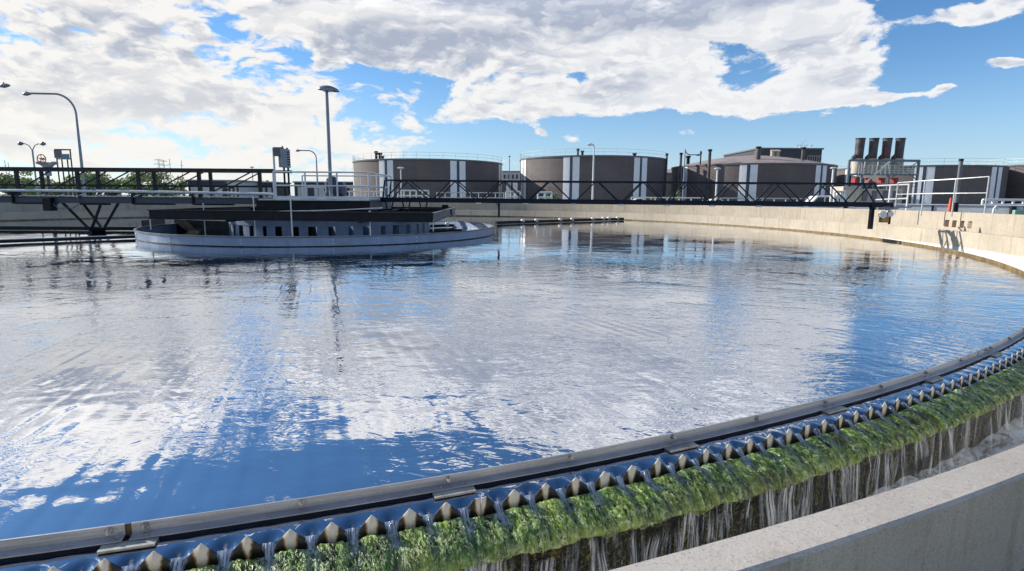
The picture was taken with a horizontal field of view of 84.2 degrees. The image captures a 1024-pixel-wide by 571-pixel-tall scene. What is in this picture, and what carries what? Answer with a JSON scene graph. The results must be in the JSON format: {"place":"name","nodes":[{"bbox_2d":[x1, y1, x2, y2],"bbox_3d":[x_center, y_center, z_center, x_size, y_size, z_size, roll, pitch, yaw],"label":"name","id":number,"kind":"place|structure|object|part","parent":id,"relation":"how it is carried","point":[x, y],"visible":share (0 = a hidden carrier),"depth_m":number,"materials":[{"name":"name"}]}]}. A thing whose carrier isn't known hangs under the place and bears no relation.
{"place":"outdoors","nodes":[
{"label":"outdoors","id":0,"kind":"place"},
{"bbox_2d":[0,216,1023,570],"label":"tank water","id":1,"kind":"structure","parent":0,"point":[142,380],"depth_m":5.86,"materials":[{"name":"blue liquid"}]},
{"bbox_2d":[0,235,134,242],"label":"skimmer arm","id":2,"kind":"object","parent":1,"relation":"on","point":[19,240],"depth_m":19.36},
{"bbox_2d":[0,226,137,229],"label":"skimmer arm","id":3,"kind":"object","parent":1,"relation":"on","point":[53,228],"visible":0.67,"depth_m":25.14},
{"bbox_2d":[141,219,229,233],"bbox_3d":[-14.158,-2.472,24.302,5.887,0.620,1.729,6,10,30],"label":"baffle board","id":4,"kind":"object","parent":1,"relation":"in","point":[198,226],"visible":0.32,"depth_m":24.65,"materials":[{"name":"black metal"}]},
{"bbox_2d":[252,197,255,235],"bbox_3d":[-9.308,-2.395,20.485,0.065,1.587,0.065,-3,10,-22],"label":"sounding rod","id":5,"kind":"object","parent":1,"relation":"in","point":[254,220],"visible":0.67,"depth_m":20.47,"materials":[{"name":"grey metal"}]},
{"bbox_2d":[289,195,292,235],"bbox_3d":[-7.428,-2.208,19.096,0.065,1.671,0.065,-3,10,-22],"label":"sounding rod","id":6,"kind":"object","parent":1,"relation":"in","point":[291,215],"visible":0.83,"depth_m":19.05,"materials":[{"name":"grey metal"}]},
{"bbox_2d":[133,220,493,246],"bbox_3d":[-7.936,-2.218,24.762,14.300,0.835,14.300,0,9,0],"label":"feed well ring","id":7,"kind":"object","parent":1,"relation":"in","point":[147,234],"visible":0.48,"depth_m":18.45,"materials":[{"name":"grey metal"}]},
{"bbox_2d":[228,220,428,235],"bbox_3d":[-7.754,-2.466,24.723,8.240,1.140,8.259,0,9,0],"label":"drum","id":8,"kind":"object","parent":1,"relation":"in","point":[300,228],"visible":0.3,"depth_m":21.14,"materials":[{"name":"white fibreglass"}]},
{"bbox_2d":[148,206,455,230],"bbox_3d":[-7.995,-3.044,24.735,10.630,0.695,10.140,0,9,0],"label":"beam frame","id":9,"kind":"object","parent":8,"relation":"on","point":[395,214],"visible":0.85,"depth_m":19.76,"materials":[{"name":"black metal"}]},
{"bbox_2d":[298,207,382,210],"bbox_3d":[-6.846,-2.647,19.888,4.664,0.222,0.090,1,9,3],"label":"conduit pipe","id":10,"kind":"object","parent":9,"relation":"attached to","point":[342,209],"visible":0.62,"depth_m":19.81,"materials":[{"name":"grey metal"}]},
{"bbox_2d":[429,222,452,227],"bbox_3d":[-4.425,-3.058,28.748,4.624,0.250,0.214,-7,12,-40],"label":"skimmer arm","id":11,"kind":"object","parent":1,"relation":"on","point":[446,224],"visible":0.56,"depth_m":29.42},
{"bbox_2d":[429,229,461,232],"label":"scum beach","id":12,"kind":"structure","parent":1,"relation":"in","point":[443,230],"depth_m":24.37,"materials":[{"name":"black metal"}]},
{"bbox_2d":[0,215,1023,570],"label":"scum baffle","id":13,"kind":"object","parent":1,"relation":"in","point":[126,537],"visible":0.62,"depth_m":3.13,"materials":[{"name":"metal"}]},
{"bbox_2d":[495,216,623,223],"bbox_3d":[3.560,-4.288,36.999,11.652,0.265,0.272,-7,12,-39],"label":"skimmer arm","id":14,"kind":"object","parent":1,"relation":"on","point":[555,220],"visible":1,"depth_m":36.49},
{"bbox_2d":[0,0,1023,195],"label":"sky","id":15,"kind":"structure","parent":0,"point":[195,83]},
{"bbox_2d":[830,414,1023,508],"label":"channel water","id":16,"kind":"structure","parent":0,"point":[1005,437],"depth_m":4.89,"materials":[{"name":"white liquid"}]},
{"bbox_2d":[470,395,1023,570],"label":"falling water","id":17,"kind":"structure","parent":16,"relation":"in","point":[772,508],"depth_m":3.63,"materials":[{"name":"white liquid"}]},
{"label":"ground","id":18,"kind":"structure","parent":0,"visible":0},
{"bbox_2d":[0,82,9,87],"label":"street lamp","id":19,"kind":"object","parent":18,"relation":"on","point":[3,85],"visible":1,"depth_m":36.40,"materials":[{"name":"grey metal"}]},
{"bbox_2d":[35,154,57,195],"bbox_3d":[-33.785,-7.298,41.302,1.519,4.434,0.600,0,9,0],"label":"valve","id":20,"kind":"object","parent":18,"relation":"on","point":[46,164],"visible":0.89,"depth_m":41.05,"materials":[{"name":"metal"}]},
{"bbox_2d":[22,91,86,195],"bbox_3d":[-33.850,-9.745,42.033,3.896,9.043,0.282,0,9,0],"label":"street lamp","id":21,"kind":"object","parent":18,"relation":"on","point":[26,93],"visible":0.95,"depth_m":41.69,"materials":[{"name":"grey metal"}]},
{"bbox_2d":[54,149,75,195],"bbox_3d":[-33.320,-7.684,42.279,1.205,4.900,0.250,0,9,0],"label":"instrument stand","id":22,"kind":"object","parent":18,"relation":"on","point":[58,154],"visible":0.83,"depth_m":42.08,"materials":[{"name":"grey metal"}]},
{"bbox_2d":[347,191,382,196],"bbox_3d":[-14.679,-8.188,55.415,4.124,2.081,0.120,0,9,0],"label":"guard rail","id":23,"kind":"object","parent":18,"relation":"on","point":[365,193],"visible":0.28,"depth_m":55.22,"materials":[{"name":"white metal"}]},
{"bbox_2d":[397,190,428,197],"bbox_3d":[-9.641,-8.225,55.404,3.142,2.221,0.140,0,9,0],"label":"guard rail","id":24,"kind":"object","parent":18,"relation":"on","point":[410,195],"visible":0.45,"depth_m":55.26,"materials":[{"name":"white metal"}]},
{"bbox_2d":[352,151,502,198],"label":"storage tank","id":25,"kind":"object","parent":18,"relation":"on","point":[416,168],"visible":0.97,"depth_m":105.40,"materials":[{"name":"metal"}]},
{"bbox_2d":[436,192,503,198],"bbox_3d":[-4.217,-8.413,57.394,6.860,2.049,0.090,0,9,0],"label":"guard rail","id":26,"kind":"object","parent":18,"relation":"on","point":[470,196],"visible":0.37,"depth_m":57.25,"materials":[{"name":"white metal"}]},
{"bbox_2d":[502,182,519,198],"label":"storage tank","id":27,"kind":"object","parent":18,"relation":"on","point":[515,186],"visible":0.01,"depth_m":152.86,"materials":[{"name":"paint"}]},
{"bbox_2d":[502,171,519,179],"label":"plant building","id":28,"kind":"structure","parent":18,"relation":"on","point":[514,175],"depth_m":186.59,"materials":[{"name":"white"}]},
{"bbox_2d":[0,210,1023,570],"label":"channel wall","id":29,"kind":"structure","parent":18,"relation":"on","point":[966,518],"depth_m":2.35,"materials":[{"name":"concrete"}]},
{"bbox_2d":[0,202,1023,237],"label":"wall","id":30,"kind":"structure","parent":18,"relation":"on","point":[1002,224],"depth_m":35.16,"materials":[{"name":"concrete"}]},
{"bbox_2d":[875,184,909,211],"bbox_3d":[17.550,-3.981,26.176,0.087,1.409,1.322,-7,11,-39],"label":"handrail","id":31,"kind":"object","parent":30,"relation":"on","point":[889,198],"visible":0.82,"depth_m":26.01,"materials":[{"name":"white metal"}]},
{"bbox_2d":[894,176,989,216],"bbox_3d":[17.035,-3.578,22.854,0.448,1.533,3.776,-2,9,-15],"label":"handrail","id":32,"kind":"object","parent":30,"relation":"on","point":[954,193],"visible":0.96,"depth_m":22.10,"materials":[{"name":"white metal"}]},
{"bbox_2d":[505,191,520,198],"bbox_3d":[0.098,-8.143,55.407,1.540,2.185,0.140,0,9,0],"label":"guard rail","id":33,"kind":"object","parent":18,"relation":"on","point":[510,196],"visible":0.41,"depth_m":55.27,"materials":[{"name":"white metal"}]},
{"bbox_2d":[537,191,552,198],"bbox_3d":[3.199,-8.111,55.409,1.514,2.159,0.180,0,9,0],"label":"guard rail","id":34,"kind":"object","parent":18,"relation":"on","point":[545,197],"visible":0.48,"depth_m":55.23,"materials":[{"name":"white metal"}]},
{"bbox_2d":[520,148,665,199],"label":"storage tank","id":35,"kind":"object","parent":18,"relation":"on","point":[578,167],"visible":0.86,"depth_m":103.74,"materials":[{"name":"metal"}]},
{"bbox_2d":[664,153,667,199],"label":"vent stack","id":36,"kind":"object","parent":18,"relation":"on","point":[665,175],"visible":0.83,"depth_m":109.82,"materials":[{"name":"metal"}]},
{"bbox_2d":[631,197,703,200],"bbox_3d":[14.893,-7.643,54.458,6.994,1.680,0.120,0,9,0],"label":"guard rail","id":37,"kind":"object","parent":18,"relation":"on","point":[691,198],"visible":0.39,"depth_m":54.29,"materials":[{"name":"white metal"}]},
{"bbox_2d":[666,169,671,199],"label":"storage tank","id":38,"kind":"object","parent":18,"relation":"on","point":[668,186],"visible":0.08,"depth_m":148.69,"materials":[{"name":"metal"}]},
{"bbox_2d":[678,153,682,190],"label":"vent stack","id":39,"kind":"object","parent":18,"relation":"on","point":[680,168],"visible":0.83,"depth_m":109.65,"materials":[{"name":"metal"}]},
{"bbox_2d":[706,149,711,200],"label":"vent stack","id":40,"kind":"object","parent":18,"relation":"on","point":[708,171],"visible":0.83,"depth_m":105.77,"materials":[{"name":"metal"}]},
{"bbox_2d":[670,151,837,201],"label":"storage tank","id":41,"kind":"object","parent":18,"relation":"on","point":[761,169],"visible":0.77,"depth_m":103.51,"materials":[{"name":"metal"}]},
{"bbox_2d":[755,146,761,159],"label":"vent stack","id":42,"kind":"object","parent":41,"relation":"on","point":[758,153],"visible":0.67,"depth_m":105.08,"materials":[{"name":"metal"}]},
{"bbox_2d":[801,147,805,160],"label":"vent stack","id":43,"kind":"object","parent":41,"relation":"on","point":[803,153],"visible":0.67,"depth_m":105.20,"materials":[{"name":"metal"}]},
{"bbox_2d":[716,198,809,200],"bbox_3d":[24.932,-7.884,56.434,9.276,1.674,0.120,0,9,0],"label":"guard rail","id":44,"kind":"object","parent":18,"relation":"on","point":[762,198],"visible":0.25,"depth_m":56.26,"materials":[{"name":"grey metal"}]},
{"bbox_2d":[723,140,823,161],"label":"plant building","id":45,"kind":"structure","parent":18,"relation":"on","point":[813,154],"depth_m":138.61,"materials":[{"name":"beige paint"}]},
{"bbox_2d":[833,191,846,201],"bbox_3d":[28.564,-7.105,49.468,1.132,2.332,0.180,0,9,0],"label":"guard rail","id":46,"kind":"object","parent":18,"relation":"on","point":[838,196],"visible":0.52,"depth_m":49.29,"materials":[{"name":"white metal"}]},
{"bbox_2d":[767,204,1023,213],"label":"pale wall","id":47,"kind":"structure","parent":18,"relation":"on","point":[978,208],"depth_m":34.02,"materials":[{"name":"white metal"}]},
{"bbox_2d":[836,158,1009,204],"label":"storage tank","id":48,"kind":"object","parent":18,"relation":"on","point":[998,174],"visible":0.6,"depth_m":102.65,"materials":[{"name":"metal"}]},
{"bbox_2d":[947,198,951,211],"bbox_3d":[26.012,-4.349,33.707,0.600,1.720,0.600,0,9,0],"label":"traffic cone","id":49,"kind":"object","parent":18,"relation":"on","point":[949,208],"visible":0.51,"depth_m":33.58,"materials":[{"name":"plastic"}]},
{"bbox_2d":[953,159,963,211],"bbox_3d":[20.918,-4.175,26.654,0.234,3.488,0.240,0,9,0],"label":"vent stack","id":50,"kind":"object","parent":18,"relation":"on","point":[958,183],"visible":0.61,"depth_m":26.52,"materials":[{"name":"black metal"}]},
{"bbox_2d":[967,158,1023,203],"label":"storage tank","id":51,"kind":"object","parent":18,"relation":"on","point":[1015,186],"visible":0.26,"depth_m":108.76,"materials":[{"name":"metal"}]},
{"bbox_2d":[1012,210,1023,214],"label":"utility cabinet","id":52,"kind":"object","parent":18,"relation":"on","point":[1021,212],"visible":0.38,"depth_m":32.32,"materials":[{"name":"green metal"}]},
{"label":"service road","id":53,"kind":"structure","parent":0,"visible":0},
{"bbox_2d":[17,141,45,194],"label":"twin street lamp","id":54,"kind":"object","parent":53,"relation":"on","point":[22,143],"visible":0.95,"depth_m":68.34,"materials":[{"name":"metal"}]},
{"bbox_2d":[295,149,318,195],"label":"street lamp","id":55,"kind":"object","parent":53,"relation":"on","point":[297,150],"visible":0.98,"depth_m":73.44,"materials":[{"name":"grey metal"}]},
{"bbox_2d":[397,167,403,197],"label":"post lamp","id":56,"kind":"object","parent":53,"relation":"on","point":[400,168],"visible":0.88,"depth_m":68.83,"materials":[{"name":"white metal"}]},
{"bbox_2d":[508,156,510,198],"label":"post lamp","id":57,"kind":"object","parent":53,"relation":"on","point":[509,173],"visible":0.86,"depth_m":88.26,"materials":[{"name":"metal"}]},
{"bbox_2d":[587,143,594,198],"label":"street lamp","id":58,"kind":"object","parent":53,"relation":"on","point":[590,144],"visible":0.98,"depth_m":83.25,"materials":[{"name":"white metal"}]},
{"bbox_2d":[682,149,700,199],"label":"street lamp","id":59,"kind":"object","parent":53,"relation":"on","point":[685,153],"visible":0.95,"depth_m":92.97,"materials":[{"name":"grey metal"}]},
{"bbox_2d":[714,168,720,200],"bbox_3d":[22.039,-10.241,61.130,0.720,4.845,0.720,0,9,0],"label":"post lamp","id":60,"kind":"object","parent":53,"relation":"on","point":[716,181],"visible":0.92,"depth_m":60.91,"materials":[{"name":"white metal"}]},
{"bbox_2d":[805,195,843,201],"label":"parked van","id":61,"kind":"object","parent":53,"relation":"on","point":[821,198],"visible":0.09,"depth_m":66.31,"materials":[{"name":"white metal"}]},
{"label":"window","id":62,"kind":"part","parent":61,"relation":"part of","materials":[{"name":"black glass"}]},
{"bbox_2d":[829,167,836,201],"bbox_3d":[33.358,-9.878,59.151,0.680,4.884,0.680,0,9,0],"label":"post lamp","id":63,"kind":"object","parent":53,"relation":"on","point":[832,181],"visible":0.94,"depth_m":58.92,"materials":[{"name":"white metal"}]},
{"bbox_2d":[830,187,902,203],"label":"generator housing","id":64,"kind":"object","parent":53,"relation":"on","point":[864,197],"visible":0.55,"depth_m":79.42,"materials":[{"name":"beige paint"}]},
{"bbox_2d":[862,191,867,200],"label":"louvre door","id":65,"kind":"structure","parent":64,"relation":"in","point":[864,196],"depth_m":79.42,"materials":[{"name":"grey metal"}]},
{"bbox_2d":[871,191,877,200],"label":"louvre door","id":66,"kind":"structure","parent":64,"relation":"in","point":[874,193],"depth_m":79.40,"materials":[{"name":"grey metal"}]},
{"bbox_2d":[882,191,887,200],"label":"louvre door","id":67,"kind":"structure","parent":64,"relation":"in","point":[885,193],"depth_m":79.40,"materials":[{"name":"grey metal"}]},
{"bbox_2d":[892,191,898,200],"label":"louvre door","id":68,"kind":"structure","parent":64,"relation":"in","point":[894,192],"depth_m":79.40,"materials":[{"name":"grey metal"}]},
{"bbox_2d":[846,159,920,203],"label":"equipment frame","id":69,"kind":"object","parent":53,"relation":"on","point":[888,164],"visible":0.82,"depth_m":82.19,"materials":[{"name":"metal"}]},
{"bbox_2d":[851,138,865,182],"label":"chimney","id":70,"kind":"object","parent":69,"relation":"on","point":[859,150],"visible":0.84,"depth_m":83.56,"materials":[{"name":"metal"}]},
{"bbox_2d":[864,138,879,182],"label":"chimney","id":71,"kind":"object","parent":69,"relation":"on","point":[873,148],"visible":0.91,"depth_m":83.54,"materials":[{"name":"metal"}]},
{"bbox_2d":[878,138,892,182],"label":"chimney","id":72,"kind":"object","parent":69,"relation":"on","point":[886,148],"visible":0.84,"depth_m":83.51,"materials":[{"name":"metal"}]},
{"bbox_2d":[890,138,905,182],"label":"chimney","id":73,"kind":"object","parent":69,"relation":"on","point":[899,149],"visible":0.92,"depth_m":83.54,"materials":[{"name":"metal"}]},
{"bbox_2d":[981,199,1023,204],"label":"guard rail","id":74,"kind":"object","parent":53,"relation":"on","point":[1001,203],"visible":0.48,"depth_m":59.22,"materials":[{"name":"white metal"}]},
{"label":"tank floor","id":75,"kind":"structure","parent":0,"visible":0},
{"bbox_2d":[256,171,391,210],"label":"platform","id":76,"kind":"structure","parent":75,"relation":"on","point":[303,202],"depth_m":22.61,"materials":[{"name":"black metal"}]},
{"bbox_2d":[0,167,291,204],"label":"walkway bridge","id":77,"kind":"structure","parent":76,"relation":"on","point":[98,199],"depth_m":23.40,"materials":[{"name":"black metal"}]},
{"bbox_2d":[42,198,57,210],"bbox_3d":[-19.098,-3.355,23.407,0.339,0.533,0.350,0,9,0],"label":"limit switch box","id":78,"kind":"object","parent":77,"relation":"attached to","point":[47,204],"visible":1,"depth_m":23.25,"materials":[{"name":"black metal"}]},
{"bbox_2d":[61,203,119,232],"bbox_3d":[-17.809,-2.910,24.057,1.890,1.313,0.890,0,9,0],"label":"strut frame","id":79,"kind":"object","parent":77,"relation":"attached to","point":[100,228],"visible":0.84,"depth_m":23.89,"materials":[{"name":"black metal"}]},
{"bbox_2d":[0,189,272,194],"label":"white pipe","id":80,"kind":"object","parent":77,"relation":"attached to","point":[137,191],"visible":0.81,"depth_m":23.13,"materials":[{"name":"metal"}]},
{"bbox_2d":[272,146,290,198],"bbox_3d":[-9.232,-4.565,22.889,0.793,2.095,0.580,0,9,0],"label":"control panel","id":81,"kind":"object","parent":76,"relation":"on","point":[282,153],"visible":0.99,"depth_m":22.70,"materials":[{"name":"white metal"}]},
{"bbox_2d":[317,85,338,195],"bbox_3d":[-7.160,-5.619,22.358,0.840,4.368,0.521,0,9,0],"label":"post lamp","id":82,"kind":"object","parent":76,"relation":"on","point":[326,89],"visible":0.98,"depth_m":22.23,"materials":[{"name":"grey metal"}]},
{"bbox_2d":[324,176,346,195],"bbox_3d":[-7.575,-4.188,24.252,0.941,0.950,0.720,0,9,0],"label":"drive motor","id":83,"kind":"object","parent":76,"relation":"on","point":[342,191],"visible":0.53,"depth_m":24.00,"materials":[{"name":"metal"}]},
{"bbox_2d":[380,179,893,228],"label":"truss bridge","id":84,"kind":"structure","parent":76,"relation":"attached to","point":[872,205],"depth_m":23.07,"materials":[{"name":"black metal"}]},
{"bbox_2d":[874,206,911,223],"bbox_3d":[15.025,-2.749,22.140,2.052,0.670,0.572,-2,9,-16],"label":"end carriage","id":85,"kind":"object","parent":84,"relation":"attached to","point":[884,216],"visible":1,"depth_m":21.78,"materials":[{"name":"metal"}]},
{"bbox_2d":[461,394,1023,570],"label":"weir wall","id":86,"kind":"structure","parent":75,"relation":"on","point":[618,548],"depth_m":3.64,"materials":[{"name":"grey concrete"}]},
{"bbox_2d":[48,260,1023,570],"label":"notched weir","id":87,"kind":"object","parent":86,"relation":"on","point":[244,548],"visible":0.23,"depth_m":3.05,"materials":[{"name":"grey metal"}]},
{"bbox_2d":[123,355,1023,570],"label":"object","id":88,"kind":"object","parent":87,"relation":"on","point":[267,555],"visible":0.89,"depth_m":3.03,"materials":[{"name":"blue"}]},
{"bbox_2d":[184,359,1023,570],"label":"algae","id":89,"kind":"object","parent":86,"relation":"attached to","point":[553,524],"visible":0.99,"depth_m":3.19,"materials":[{"name":"green plant"}]},
{"bbox_2d":[644,401,1009,560],"bbox_3d":[2.340,1.306,4.599,14.471,0.370,1.150,-4,10,-28],"label":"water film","id":90,"kind":"object","parent":86,"relation":"attached to","point":[798,506],"visible":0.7,"depth_m":4.11,"materials":[{"name":"blue"}]},
{"label":"lawn","id":91,"kind":"structure","parent":0,"visible":0},
{"bbox_2d":[0,172,30,194],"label":"tree","id":92,"kind":"object","parent":91,"relation":"on","point":[6,178],"visible":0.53,"depth_m":128.15,"materials":[{"name":"green plant"}]},
{"bbox_2d":[11,171,54,194],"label":"tree","id":93,"kind":"object","parent":91,"relation":"on","point":[23,180],"visible":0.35,"depth_m":156.29,"materials":[{"name":"green plant"}]},
{"bbox_2d":[36,178,74,195],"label":"tree","id":94,"kind":"object","parent":91,"relation":"on","point":[62,187],"visible":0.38,"depth_m":146.70,"materials":[{"name":"green plant"}]},
{"bbox_2d":[60,174,96,195],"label":"tree","id":95,"kind":"object","parent":91,"relation":"on","point":[67,177],"visible":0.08,"depth_m":172.68,"materials":[{"name":"green plant"}]},
{"bbox_2d":[72,172,108,195],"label":"tree","id":96,"kind":"object","parent":91,"relation":"on","point":[89,176],"visible":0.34,"depth_m":141.97,"materials":[{"name":"green plant"}]},
{"bbox_2d":[93,172,127,195],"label":"tree","id":97,"kind":"object","parent":91,"relation":"on","point":[103,177],"visible":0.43,"depth_m":146.51,"materials":[{"name":"green plant"}]},
{"bbox_2d":[119,172,162,195],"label":"tree","id":98,"kind":"object","parent":91,"relation":"on","point":[133,176],"visible":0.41,"depth_m":137.31,"materials":[{"name":"green plant"}]},
{"bbox_2d":[146,172,179,195],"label":"tree","id":99,"kind":"object","parent":91,"relation":"on","point":[160,177],"visible":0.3,"depth_m":142.33,"materials":[{"name":"green plant"}]},
{"bbox_2d":[167,176,187,195],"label":"tree","id":100,"kind":"object","parent":91,"relation":"on","point":[180,182],"visible":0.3,"depth_m":168.59,"materials":[{"name":"green plant"}]},
{"bbox_2d":[186,180,227,196],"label":"shed","id":101,"kind":"structure","parent":91,"relation":"on","point":[206,182],"depth_m":147.88,"materials":[{"name":"grey metal"}]},
{"bbox_2d":[191,187,197,195],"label":"window","id":102,"kind":"structure","parent":101,"relation":"in","point":[192,188],"depth_m":147.94,"materials":[{"name":"grey glass"}]},
{"bbox_2d":[203,187,209,195],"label":"window","id":103,"kind":"structure","parent":101,"relation":"in","point":[204,188],"depth_m":147.97,"materials":[{"name":"grey glass"}]},
{"bbox_2d":[215,187,222,195],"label":"window","id":104,"kind":"structure","parent":101,"relation":"in","point":[220,190],"depth_m":148.01,"materials":[{"name":"grey glass"}]},
{"bbox_2d":[225,180,257,196],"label":"shed","id":105,"kind":"structure","parent":91,"relation":"on","point":[244,189],"depth_m":140.06,"materials":[{"name":"grey metal"}]},
{"bbox_2d":[257,181,290,196],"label":"shed","id":106,"kind":"structure","parent":91,"relation":"on","point":[280,191],"depth_m":148.21,"materials":[{"name":"white metal"}]},
{"bbox_2d":[292,181,324,195],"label":"shed","id":107,"kind":"structure","parent":91,"relation":"on","point":[310,191],"depth_m":147.90,"materials":[{"name":"white metal"}]},
{"bbox_2d":[298,187,307,195],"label":"window","id":108,"kind":"structure","parent":107,"relation":"in","point":[299,188],"depth_m":147.97,"materials":[{"name":"grey glass"}]},
{"bbox_2d":[314,188,323,195],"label":"window","id":109,"kind":"structure","parent":107,"relation":"in","point":[321,190],"depth_m":147.99,"materials":[{"name":"grey glass"}]},
{"bbox_2d":[338,181,353,195],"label":"shed","id":110,"kind":"structure","parent":91,"relation":"on","point":[349,189],"depth_m":162.68,"materials":[{"name":"white metal"}]}
]}

